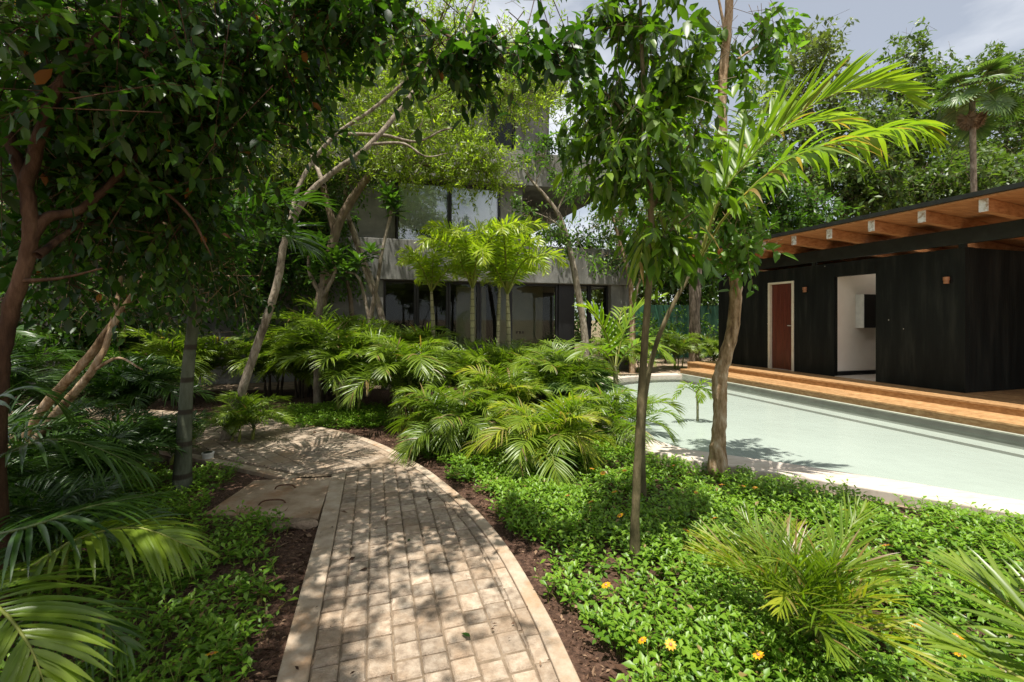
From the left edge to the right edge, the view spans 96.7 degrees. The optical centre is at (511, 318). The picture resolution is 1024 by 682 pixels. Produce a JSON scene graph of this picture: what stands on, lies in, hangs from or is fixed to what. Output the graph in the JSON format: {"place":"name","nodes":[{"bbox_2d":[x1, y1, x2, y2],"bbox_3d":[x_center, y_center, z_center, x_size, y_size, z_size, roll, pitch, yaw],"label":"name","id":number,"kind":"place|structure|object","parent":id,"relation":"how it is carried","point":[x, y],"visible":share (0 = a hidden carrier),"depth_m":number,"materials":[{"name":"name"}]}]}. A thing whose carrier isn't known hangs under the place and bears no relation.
{"place":"outdoors","nodes":[
{"label":"outdoors","id":0,"kind":"place"},
{"bbox_2d":[8,404,557,681],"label":"path","id":1,"kind":"structure","parent":0,"point":[440,592],"depth_m":2.63,"materials":[{"name":"stone"}]},
{"bbox_2d":[8,403,580,681],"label":"path kerb","id":2,"kind":"structure","parent":1,"relation":"on","point":[299,647],"depth_m":2.62,"materials":[{"name":"concrete"}]},
{"bbox_2d":[201,451,214,458],"bbox_3d":[-3.287,1.498,4.920,0.120,0.104,0.120,0,0,0],"label":"path light","id":3,"kind":"object","parent":2,"relation":"on","point":[207,454],"visible":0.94,"depth_m":4.89,"materials":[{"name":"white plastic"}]},
{"bbox_2d":[0,0,1023,320],"label":"sky","id":4,"kind":"structure","parent":0,"point":[966,25],"materials":[{"name":"white"}]},
{"bbox_2d":[64,320,1010,526],"bbox_3d":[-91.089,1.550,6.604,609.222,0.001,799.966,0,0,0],"label":"ground","id":5,"kind":"structure","parent":0,"point":[661,366],"depth_m":13.01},
{"bbox_2d":[210,153,373,383],"bbox_3d":[-5.436,-1.325,10.648,4.387,5.761,2.626,0,0,0],"label":"broadleaf tree","id":6,"kind":"object","parent":5,"relation":"on","point":[297,266],"visible":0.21,"depth_m":10.53,"materials":[{"name":"green plant"}]},
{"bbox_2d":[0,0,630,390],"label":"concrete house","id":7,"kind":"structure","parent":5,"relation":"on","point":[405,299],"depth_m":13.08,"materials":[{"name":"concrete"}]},
{"bbox_2d":[309,211,358,254],"bbox_3d":[-4.584,-2.282,11.509,1.398,1.489,0.857,0,0,12],"label":"ledge shrub","id":8,"kind":"object","parent":7,"relation":"on","point":[345,230],"visible":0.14,"depth_m":11.49,"materials":[{"name":"green plant"}]},
{"bbox_2d":[383,280,415,328],"bbox_3d":[-2.980,0.226,12.100,0.840,2.448,0.090,0,0,-17],"label":"window","id":9,"kind":"structure","parent":7,"relation":"in","point":[384,281],"depth_m":12.01,"materials":[{"name":"metal"}]},
{"bbox_2d":[396,180,449,238],"bbox_3d":[-2.400,-2.770,12.307,1.410,1.800,0.090,0,0,-17],"label":"window","id":10,"kind":"structure","parent":7,"relation":"in","point":[448,195],"depth_m":12.36,"materials":[{"name":"metal"}]},
{"bbox_2d":[416,282,447,339],"bbox_3d":[-2.162,0.226,12.349,0.850,2.448,0.090,0,0,-17],"label":"window","id":11,"kind":"structure","parent":7,"relation":"in","point":[417,288],"depth_m":12.20,"materials":[{"name":"metal"}]},
{"bbox_2d":[448,282,478,349],"bbox_3d":[-1.339,0.226,12.599,0.850,2.448,0.090,0,0,-17],"label":"window","id":12,"kind":"structure","parent":7,"relation":"in","point":[449,283],"depth_m":12.59,"materials":[{"name":"metal"}]},
{"bbox_2d":[450,185,499,235],"bbox_3d":[-1.036,-2.770,12.722,1.420,1.800,0.090,0,0,-17],"label":"window","id":13,"kind":"structure","parent":7,"relation":"in","point":[471,187],"depth_m":12.71,"materials":[{"name":"metal"}]},
{"bbox_2d":[479,282,509,351],"bbox_3d":[-0.496,0.226,12.855,0.890,2.448,0.090,0,0,-17],"label":"window","id":14,"kind":"structure","parent":7,"relation":"in","point":[479,282],"depth_m":12.69,"materials":[{"name":"metal"}]},
{"bbox_2d":[487,95,514,149],"bbox_3d":[-0.342,-5.450,14.031,0.870,2.800,0.090,0,0,-17],"label":"window","id":15,"kind":"structure","parent":7,"relation":"in","point":[513,132],"depth_m":14.10,"materials":[{"name":"metal"}]},
{"bbox_2d":[510,283,557,353],"bbox_3d":[0.633,0.226,13.198,1.450,2.448,0.090,0,0,-17],"label":"window","id":16,"kind":"structure","parent":7,"relation":"in","point":[555,285],"depth_m":13.36,"materials":[{"name":"metal"}]},
{"bbox_2d":[513,125,582,166],"bbox_3d":[0.980,-4.735,12.684,2.334,1.103,1.047,0,0,-8],"label":"ledge shrub","id":17,"kind":"object","parent":7,"relation":"on","point":[548,144],"visible":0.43,"depth_m":12.57,"materials":[{"name":"green plant"}]},
{"bbox_2d":[532,221,581,246],"bbox_3d":[1.295,-2.385,13.163,1.590,1.016,1.006,0,0,13],"label":"ledge shrub","id":18,"kind":"object","parent":7,"relation":"on","point":[556,237],"visible":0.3,"depth_m":13.14,"materials":[{"name":"green plant"}]},
{"bbox_2d":[573,285,588,348],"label":"window","id":19,"kind":"structure","parent":7,"relation":"in","point":[587,286],"depth_m":13.66,"materials":[{"name":"metal"}]},
{"bbox_2d":[571,230,604,254],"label":"ledge shrub","id":20,"kind":"object","parent":7,"relation":"on","point":[585,242],"visible":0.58,"depth_m":13.47,"materials":[{"name":"green plant"}]},
{"bbox_2d":[589,285,607,362],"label":"window","id":21,"kind":"structure","parent":7,"relation":"in","point":[606,286],"depth_m":13.77,"materials":[{"name":"metal"}]},
{"bbox_2d":[0,387,1023,681],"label":"planting bed","id":22,"kind":"object","parent":5,"relation":"on","point":[470,497],"visible":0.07,"depth_m":2.80,"materials":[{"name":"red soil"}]},
{"bbox_2d":[7,408,86,497],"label":"areca palm","id":23,"kind":"object","parent":22,"relation":"on","point":[16,464],"visible":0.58,"depth_m":2.79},
{"bbox_2d":[9,351,90,416],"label":"areca palm","id":24,"kind":"object","parent":22,"relation":"on","point":[16,376],"visible":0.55,"depth_m":4.73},
{"bbox_2d":[11,324,91,383],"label":"areca palm","id":25,"kind":"object","parent":22,"relation":"on","point":[19,344],"visible":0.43,"depth_m":6.50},
{"bbox_2d":[8,411,135,505],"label":"areca palm","id":26,"kind":"object","parent":22,"relation":"on","point":[58,458],"visible":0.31,"depth_m":3.29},
{"bbox_2d":[8,392,163,452],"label":"areca palm","id":27,"kind":"object","parent":22,"relation":"on","point":[91,403],"visible":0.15,"depth_m":4.54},
{"bbox_2d":[16,297,156,392],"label":"areca palm","id":28,"kind":"object","parent":22,"relation":"on","point":[129,340],"visible":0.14,"depth_m":8.69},
{"bbox_2d":[0,464,185,596],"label":"areca palm","id":29,"kind":"object","parent":22,"relation":"on","point":[27,503],"visible":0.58,"depth_m":2.55,"materials":[{"name":"plant"}]},
{"bbox_2d":[8,408,201,506],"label":"areca palm","id":30,"kind":"object","parent":22,"relation":"on","point":[117,432],"visible":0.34,"depth_m":3.74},
{"bbox_2d":[0,379,219,681],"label":"areca palm","id":31,"kind":"object","parent":22,"relation":"on","point":[152,547],"visible":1,"depth_m":1.67,"materials":[{"name":"plant"}]},
{"bbox_2d":[19,346,215,425],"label":"areca palm","id":32,"kind":"object","parent":22,"relation":"on","point":[137,387],"visible":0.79,"depth_m":5.91,"materials":[{"name":"plant"}]},
{"bbox_2d":[0,457,298,681],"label":"ground cover","id":33,"kind":"object","parent":22,"relation":"on","point":[206,631],"visible":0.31,"depth_m":2.47,"materials":[{"name":"green plant"}]},
{"bbox_2d":[205,651,218,674],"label":"yellow flower","id":34,"kind":"object","parent":33,"relation":"on","point":[212,653],"visible":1,"depth_m":1.87,"materials":[{"name":"orange plant"}]},
{"bbox_2d":[0,0,314,458],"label":"broadleaf tree","id":35,"kind":"object","parent":22,"relation":"on","point":[101,344],"visible":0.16,"depth_m":3.90,"materials":[{"name":"green plant"}]},
{"bbox_2d":[99,405,216,466],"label":"areca palm","id":36,"kind":"object","parent":22,"relation":"on","point":[171,426],"visible":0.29,"depth_m":4.75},
{"bbox_2d":[89,318,250,405],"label":"areca palm","id":37,"kind":"object","parent":22,"relation":"on","point":[206,355],"visible":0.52,"depth_m":7.95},
{"bbox_2d":[0,0,397,400],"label":"broadleaf tree","id":38,"kind":"object","parent":22,"relation":"on","point":[271,258],"visible":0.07,"depth_m":8.57,"materials":[{"name":"green plant"}]},
{"bbox_2d":[66,171,337,493],"bbox_3d":[-2.793,0.084,3.965,2.546,2.940,2.517,0,0,-26],"label":"palm tree","id":39,"kind":"object","parent":22,"relation":"on","point":[182,475],"visible":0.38,"depth_m":4.05,"materials":[{"name":"plant"}]},
{"bbox_2d":[192,390,297,442],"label":"areca palm","id":40,"kind":"object","parent":22,"relation":"on","point":[247,413],"visible":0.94,"depth_m":5.57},
{"bbox_2d":[209,327,302,396],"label":"areca palm","id":41,"kind":"object","parent":22,"relation":"on","point":[261,361],"visible":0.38,"depth_m":8.57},
{"bbox_2d":[204,477,330,520],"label":"concrete slab","id":42,"kind":"structure","parent":22,"relation":"on","point":[301,497],"depth_m":3.82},
{"bbox_2d":[264,521,287,530],"bbox_3d":[-1.728,1.525,3.335,0.200,0.064,0.086,0,0,0],"label":"stone","id":43,"kind":"object","parent":22,"relation":"on","point":[274,524],"visible":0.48,"depth_m":3.31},
{"bbox_2d":[253,340,313,397],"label":"areca palm","id":44,"kind":"object","parent":22,"relation":"on","point":[304,373],"visible":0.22,"depth_m":8.69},
{"bbox_2d":[285,518,318,529],"bbox_3d":[-1.560,1.521,3.364,0.260,0.072,0.111,0,0,0],"label":"stone","id":45,"kind":"object","parent":22,"relation":"on","point":[303,523],"visible":0.91,"depth_m":3.33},
{"bbox_2d":[0,0,626,626],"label":"broadleaf tree","id":46,"kind":"object","parent":22,"relation":"on","point":[102,112],"visible":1,"depth_m":2.46,"materials":[{"name":"green plant"}]},
{"bbox_2d":[237,298,397,401],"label":"areca palm","id":47,"kind":"object","parent":22,"relation":"on","point":[329,393],"visible":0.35,"depth_m":8.23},
{"bbox_2d":[291,230,354,403],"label":"palm tree","id":48,"kind":"object","parent":22,"relation":"on","point":[313,266],"visible":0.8,"depth_m":8.16,"materials":[{"name":"green plant"}]},
{"bbox_2d":[291,360,360,396],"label":"areca palm","id":49,"kind":"object","parent":22,"relation":"on","point":[328,373],"visible":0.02,"depth_m":8.42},
{"bbox_2d":[271,400,394,428],"bbox_3d":[-2.816,1.466,7.151,1.853,0.184,2.129,0,0,-19],"label":"ground cover","id":50,"kind":"object","parent":22,"relation":"on","point":[325,411],"visible":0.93,"depth_m":6.86,"materials":[{"name":"green plant"}]},
{"bbox_2d":[267,313,402,413],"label":"areca palm","id":51,"kind":"object","parent":22,"relation":"on","point":[337,341],"visible":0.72,"depth_m":7.18,"materials":[{"name":"plant"}]},
{"bbox_2d":[302,161,404,389],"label":"slender tree","id":52,"kind":"object","parent":22,"relation":"on","point":[344,189],"visible":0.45,"depth_m":9.86,"materials":[{"name":"green plant"}]},
{"bbox_2d":[180,0,559,439],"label":"leaning tree","id":53,"kind":"object","parent":22,"relation":"on","point":[383,76],"visible":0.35,"depth_m":6.77,"materials":[{"name":"green plant"}]},
{"bbox_2d":[334,179,409,396],"bbox_3d":[-2.766,-0.587,9.001,1.616,4.266,0.707,0,0,0],"label":"plumeria","id":54,"kind":"object","parent":22,"relation":"on","point":[370,248],"visible":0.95,"depth_m":8.97,"materials":[{"name":"green plant"}]},
{"bbox_2d":[331,326,474,426],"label":"areca palm","id":55,"kind":"object","parent":22,"relation":"on","point":[413,369],"visible":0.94,"depth_m":6.21,"materials":[{"name":"plant"}]},
{"bbox_2d":[347,317,461,407],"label":"areca palm","id":56,"kind":"object","parent":22,"relation":"on","point":[412,336],"visible":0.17,"depth_m":7.71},
{"bbox_2d":[220,0,605,391],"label":"fine leaved tree","id":57,"kind":"object","parent":22,"relation":"on","point":[472,162],"visible":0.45,"depth_m":9.48,"materials":[{"name":"green plant"}]},
{"bbox_2d":[395,236,472,393],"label":"foxtail palm","id":58,"kind":"object","parent":22,"relation":"on","point":[430,272],"visible":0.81,"depth_m":8.06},
{"bbox_2d":[383,379,516,467],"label":"areca palm","id":59,"kind":"object","parent":22,"relation":"on","point":[456,414],"visible":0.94,"depth_m":5.14,"materials":[{"name":"plant"}]},
{"bbox_2d":[413,212,534,397],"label":"foxtail palm","id":60,"kind":"object","parent":22,"relation":"on","point":[461,237],"visible":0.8,"depth_m":7.38,"materials":[{"name":"plant"}]},
{"bbox_2d":[428,336,521,392],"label":"areca palm","id":61,"kind":"object","parent":22,"relation":"on","point":[463,360],"visible":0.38,"depth_m":7.17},
{"bbox_2d":[480,255,523,346],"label":"foxtail palm","id":62,"kind":"object","parent":22,"relation":"on","point":[486,279],"visible":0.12,"depth_m":9.78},
{"bbox_2d":[453,363,552,429],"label":"areca palm","id":63,"kind":"object","parent":22,"relation":"on","point":[508,385],"visible":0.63,"depth_m":5.80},
{"bbox_2d":[468,337,545,408],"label":"areca palm","id":64,"kind":"object","parent":22,"relation":"on","point":[512,354],"visible":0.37,"depth_m":7.45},
{"bbox_2d":[452,214,569,353],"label":"foxtail palm","id":65,"kind":"object","parent":22,"relation":"on","point":[506,266],"visible":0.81,"depth_m":7.69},
{"bbox_2d":[500,342,565,401],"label":"areca palm","id":66,"kind":"object","parent":22,"relation":"on","point":[537,346],"visible":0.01,"depth_m":8.48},
{"bbox_2d":[457,388,620,489],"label":"areca palm","id":67,"kind":"object","parent":22,"relation":"on","point":[545,429],"visible":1,"depth_m":4.41,"materials":[{"name":"plant"}]},
{"bbox_2d":[498,335,620,405],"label":"areca palm","id":68,"kind":"object","parent":22,"relation":"on","point":[553,366],"visible":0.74,"depth_m":6.53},
{"bbox_2d":[525,364,612,402],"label":"fan palm","id":69,"kind":"object","parent":22,"relation":"on","point":[542,394],"visible":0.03,"depth_m":7.26,"materials":[{"name":"green plant"}]},
{"bbox_2d":[543,369,636,404],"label":"fan palm","id":70,"kind":"object","parent":22,"relation":"on","point":[607,386],"visible":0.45,"depth_m":6.32,"materials":[{"name":"green plant"}]},
{"bbox_2d":[549,384,636,431],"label":"areca palm","id":71,"kind":"object","parent":22,"relation":"on","point":[602,406],"visible":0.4,"depth_m":5.74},
{"bbox_2d":[584,354,619,387],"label":"areca palm","id":72,"kind":"object","parent":22,"relation":"on","point":[605,367],"visible":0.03,"depth_m":7.89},
{"bbox_2d":[571,382,686,450],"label":"areca palm","id":73,"kind":"object","parent":22,"relation":"on","point":[616,414],"visible":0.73,"depth_m":5.47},
{"bbox_2d":[547,0,781,567],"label":"mango tree","id":74,"kind":"object","parent":22,"relation":"on","point":[666,95],"visible":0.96,"depth_m":2.75,"materials":[{"name":"green plant"}]},
{"bbox_2d":[403,419,1023,681],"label":"ground cover","id":75,"kind":"object","parent":22,"relation":"on","point":[736,604],"visible":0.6,"depth_m":2.80,"materials":[{"name":"green plant"}]},
{"bbox_2d":[602,582,613,603],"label":"yellow flower","id":76,"kind":"object","parent":75,"relation":"on","point":[606,584],"visible":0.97,"depth_m":2.36,"materials":[{"name":"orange plant"}]},
{"bbox_2d":[639,636,651,657],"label":"yellow flower","id":77,"kind":"object","parent":75,"relation":"on","point":[642,639],"visible":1,"depth_m":1.95,"materials":[{"name":"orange plant"}]},
{"bbox_2d":[665,638,676,655],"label":"yellow flower","id":78,"kind":"object","parent":75,"relation":"on","point":[670,644],"visible":0.97,"depth_m":1.93,"materials":[{"name":"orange plant"}]},
{"bbox_2d":[752,650,764,668],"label":"yellow flower","id":79,"kind":"object","parent":75,"relation":"on","point":[757,654],"visible":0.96,"depth_m":1.87,"materials":[{"name":"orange plant"}]},
{"bbox_2d":[657,0,810,480],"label":"bent trunk tree","id":80,"kind":"object","parent":22,"relation":"on","point":[735,259],"visible":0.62,"depth_m":4.35,"materials":[{"name":"green plant"}]},
{"bbox_2d":[586,50,950,501],"bbox_3d":[2.020,-0.524,3.723,3.053,4.150,2.141,0,0,-24],"label":"leaning palm","id":81,"kind":"object","parent":22,"relation":"on","point":[784,113],"visible":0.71,"depth_m":3.46,"materials":[{"name":"plant"}]},
{"bbox_2d":[680,489,964,681],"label":"areca palm","id":82,"kind":"object","parent":22,"relation":"on","point":[812,579],"visible":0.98,"depth_m":2.04,"materials":[{"name":"plant"}]},
{"bbox_2d":[899,522,1023,681],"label":"areca palm","id":83,"kind":"object","parent":22,"relation":"on","point":[979,574],"visible":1,"depth_m":1.44,"materials":[{"name":"plant"}]},
{"bbox_2d":[499,139,613,357],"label":"slender tree","id":84,"kind":"object","parent":5,"relation":"on","point":[565,239],"visible":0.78,"depth_m":9.55,"materials":[{"name":"green plant"}]},
{"bbox_2d":[581,336,648,371],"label":"areca palm","id":85,"kind":"object","parent":5,"relation":"on","point":[601,355],"visible":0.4,"depth_m":11.75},
{"bbox_2d":[564,292,676,407],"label":"broad leaf palm","id":86,"kind":"object","parent":5,"relation":"on","point":[617,331],"visible":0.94,"depth_m":6.43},
{"bbox_2d":[596,315,654,364],"bbox_3d":[3.429,0.690,13.254,1.574,1.723,1.478,0,0,-28],"label":"garden shrub","id":87,"kind":"object","parent":5,"relation":"on","point":[636,336],"visible":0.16,"depth_m":13.26,"materials":[{"name":"green plant"}]},
{"bbox_2d":[574,167,679,372],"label":"slender tree","id":88,"kind":"object","parent":5,"relation":"on","point":[616,229],"visible":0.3,"depth_m":12.87,"materials":[{"name":"green plant"}]},
{"bbox_2d":[554,241,718,342],"bbox_3d":[6.956,0.168,27.011,70.445,10.659,10.601,0,0,0],"label":"thicket","id":89,"kind":"object","parent":5,"relation":"on","point":[576,319],"depth_m":28.01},
{"bbox_2d":[624,338,668,372],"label":"areca palm","id":90,"kind":"object","parent":5,"relation":"on","point":[649,350],"visible":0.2,"depth_m":12.86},
{"bbox_2d":[582,82,714,313],"bbox_3d":[5.636,-4.487,19.271,5.783,12.090,4.977,0,0,-45],"label":"background tree","id":91,"kind":"object","parent":5,"relation":"on","point":[599,295],"visible":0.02,"depth_m":18.88,"materials":[{"name":"green plant"}]},
{"bbox_2d":[635,305,688,362],"bbox_3d":[4.939,0.527,15.764,2.136,2.047,1.655,0,0,-33],"label":"garden shrub","id":92,"kind":"object","parent":5,"relation":"on","point":[656,330],"visible":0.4,"depth_m":15.73,"materials":[{"name":"green plant"}]},
{"bbox_2d":[635,303,718,358],"bbox_3d":[10.182,0.475,18.560,13.240,2.150,0.194,0,0,-17],"label":"corrugated fence","id":93,"kind":"object","parent":5,"relation":"on","point":[658,310],"visible":0.09,"depth_m":17.42,"materials":[{"name":"green metal"}]},
{"bbox_2d":[655,330,711,368],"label":"areca palm","id":94,"kind":"object","parent":5,"relation":"on","point":[683,345],"visible":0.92,"depth_m":13.87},
{"bbox_2d":[625,131,762,314],"bbox_3d":[7.266,-3.056,18.542,5.956,9.242,4.747,0,0,0],"label":"background tree","id":95,"kind":"object","parent":5,"relation":"on","point":[683,299],"visible":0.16,"depth_m":17.75,"materials":[{"name":"green plant"}]},
{"bbox_2d":[688,313,718,360],"bbox_3d":[6.898,0.685,15.567,1.856,1.734,1.299,0,0,10],"label":"garden shrub","id":96,"kind":"object","parent":5,"relation":"on","point":[708,325],"visible":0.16,"depth_m":15.47,"materials":[{"name":"green plant"}]},
{"bbox_2d":[642,157,768,361],"bbox_3d":[6.380,-1.863,15.401,4.063,6.839,4.020,0,0,30],"label":"slender tree","id":97,"kind":"object","parent":5,"relation":"on","point":[694,309],"visible":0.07,"depth_m":15.15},
{"bbox_2d":[683,117,859,279],"bbox_3d":[9.448,-3.083,17.957,7.085,9.282,5.071,0,0,0],"label":"background tree","id":98,"kind":"object","parent":5,"relation":"on","point":[783,206],"visible":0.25,"depth_m":17.02,"materials":[{"name":"green plant"}]},
{"bbox_2d":[733,9,886,214],"bbox_3d":[13.199,-6.075,20.951,6.777,15.266,5.840,0,0,-32],"label":"background tree","id":99,"kind":"object","parent":5,"relation":"on","point":[815,49],"visible":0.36,"depth_m":20.18,"materials":[{"name":"green plant"}]},
{"bbox_2d":[604,378,1023,500],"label":"pool basin","id":100,"kind":"object","parent":5,"relation":"in","point":[767,428],"visible":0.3,"depth_m":5.99,"materials":[{"name":"paint"}]},
{"bbox_2d":[589,373,1023,521],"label":"pool coping","id":101,"kind":"object","parent":100,"relation":"on","point":[884,488],"visible":0.45,"depth_m":4.09,"materials":[{"name":"stone"}]},
{"bbox_2d":[678,361,1023,446],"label":"timber deck","id":102,"kind":"structure","parent":5,"relation":"on","point":[1001,411],"depth_m":7.36,"materials":[{"name":"orange wood"}]},
{"bbox_2d":[692,181,1023,392],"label":"pool pavilion","id":103,"kind":"structure","parent":102,"relation":"on","point":[879,301],"depth_m":8.15,"materials":[{"name":"black wood"}]},
{"bbox_2d":[772,283,790,369],"bbox_3d":[6.306,0.194,10.610,0.064,1.984,0.580,0,0,-17],"label":"door","id":104,"kind":"structure","parent":103,"relation":"in","point":[781,293],"depth_m":10.64,"materials":[{"name":"red wood"}]},
{"bbox_2d":[943,277,951,283],"bbox_3d":[7.149,-0.625,7.486,0.094,0.110,0.100,0,0,-17],"label":"wall light","id":105,"kind":"object","parent":103,"relation":"attached to","point":[946,280],"visible":1,"depth_m":7.46,"materials":[{"name":"metal"}]},
{"bbox_2d":[783,92,947,221],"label":"background tree","id":106,"kind":"object","parent":5,"relation":"on","point":[881,190],"visible":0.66,"depth_m":18.18,"materials":[{"name":"green plant"}]},
{"bbox_2d":[853,16,1022,197],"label":"background tree","id":107,"kind":"object","parent":5,"relation":"on","point":[929,67],"visible":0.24,"depth_m":21.28,"materials":[{"name":"green plant"}]},
{"bbox_2d":[882,140,1023,210],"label":"background tree","id":108,"kind":"object","parent":5,"relation":"on","point":[995,170],"visible":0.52,"depth_m":18.15,"materials":[{"name":"green plant"}]},
{"bbox_2d":[920,55,1023,192],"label":"thatch palm","id":109,"kind":"object","parent":5,"relation":"on","point":[971,122],"visible":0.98,"depth_m":15.88,"materials":[{"name":"green plant"}]},
{"bbox_2d":[926,40,1023,173],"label":"background tree","id":110,"kind":"object","parent":5,"relation":"on","point":[1015,128],"visible":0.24,"depth_m":23.48,"materials":[{"name":"green plant"}]},
{"bbox_2d":[693,333,718,360],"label":"shrub","id":111,"kind":"object","parent":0,"point":[712,345],"visible":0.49,"depth_m":14.68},
{"label":"pool water","id":112,"kind":"structure","parent":0,"visible":0},
{"bbox_2d":[672,378,711,420],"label":"young palm","id":113,"kind":"object","parent":112,"relation":"in","point":[698,391],"visible":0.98,"depth_m":7.12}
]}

